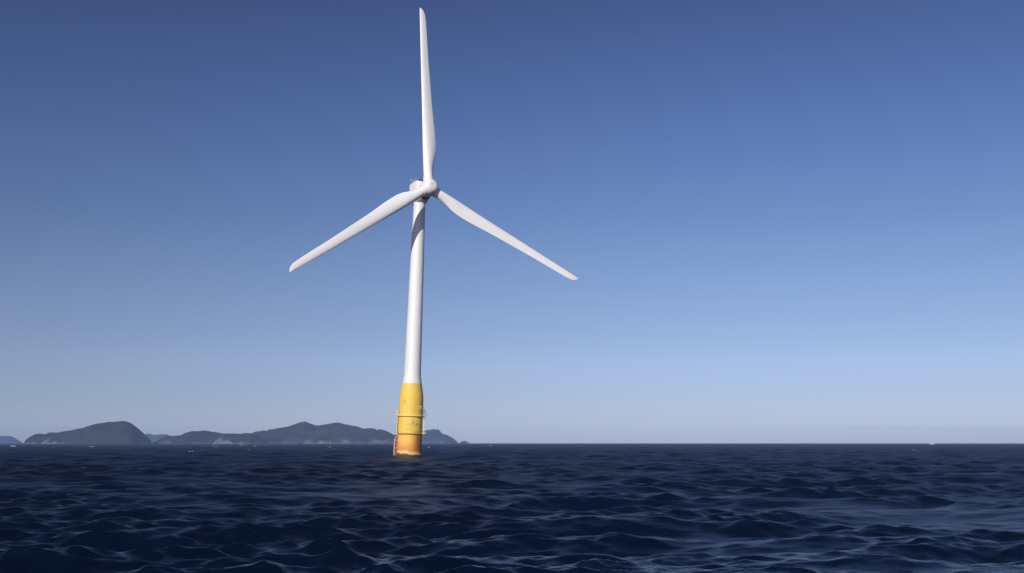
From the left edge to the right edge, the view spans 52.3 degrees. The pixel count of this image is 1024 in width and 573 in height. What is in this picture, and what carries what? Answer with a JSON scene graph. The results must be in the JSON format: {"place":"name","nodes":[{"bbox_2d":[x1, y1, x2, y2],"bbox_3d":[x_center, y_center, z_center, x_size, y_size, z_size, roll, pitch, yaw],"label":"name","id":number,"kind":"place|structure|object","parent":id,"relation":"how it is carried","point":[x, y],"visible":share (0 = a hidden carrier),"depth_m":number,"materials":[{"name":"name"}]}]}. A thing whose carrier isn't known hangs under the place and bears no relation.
{"place":"outdoors","nodes":[
{"label":"outdoors","id":0,"kind":"place"},
{"bbox_2d":[0,436,22,442],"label":"headland","id":1,"kind":"structure","parent":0,"point":[7,439],"depth_m":6148.58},
{"bbox_2d":[23,421,152,443],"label":"hill island","id":2,"kind":"structure","parent":0,"point":[122,432],"depth_m":2854.68,"materials":[{"name":"grey stone"}]},
{"bbox_2d":[145,433,169,442],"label":"ridge","id":3,"kind":"structure","parent":0,"point":[152,438],"depth_m":6365.65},
{"bbox_2d":[153,430,268,443],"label":"island","id":4,"kind":"structure","parent":0,"point":[201,437],"depth_m":3066.35,"materials":[{"name":"grey stone"}]},
{"bbox_2d":[253,421,397,443],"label":"ridge island","id":5,"kind":"structure","parent":0,"point":[304,432],"depth_m":3525.17,"materials":[{"name":"grey stone"}]},
{"bbox_2d":[422,429,457,442],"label":"cliff headland","id":6,"kind":"structure","parent":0,"point":[434,436],"depth_m":5440.44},
{"bbox_2d":[0,443,1023,572],"bbox_3d":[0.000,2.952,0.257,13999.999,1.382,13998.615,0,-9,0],"label":"sea","id":7,"kind":"structure","parent":0,"point":[589,508],"depth_m":45.72,"materials":[{"name":"blue liquid"}]},
{"bbox_2d":[289,8,577,455],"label":"wind turbine","id":8,"kind":"object","parent":7,"relation":"in","point":[417,195],"visible":0.92,"depth_m":222.03,"materials":[{"name":"white paint"}]},
{"bbox_2d":[0,0,1023,442],"label":"sky","id":9,"kind":"structure","parent":0,"point":[775,221],"materials":[{"name":"blue"}]}
]}

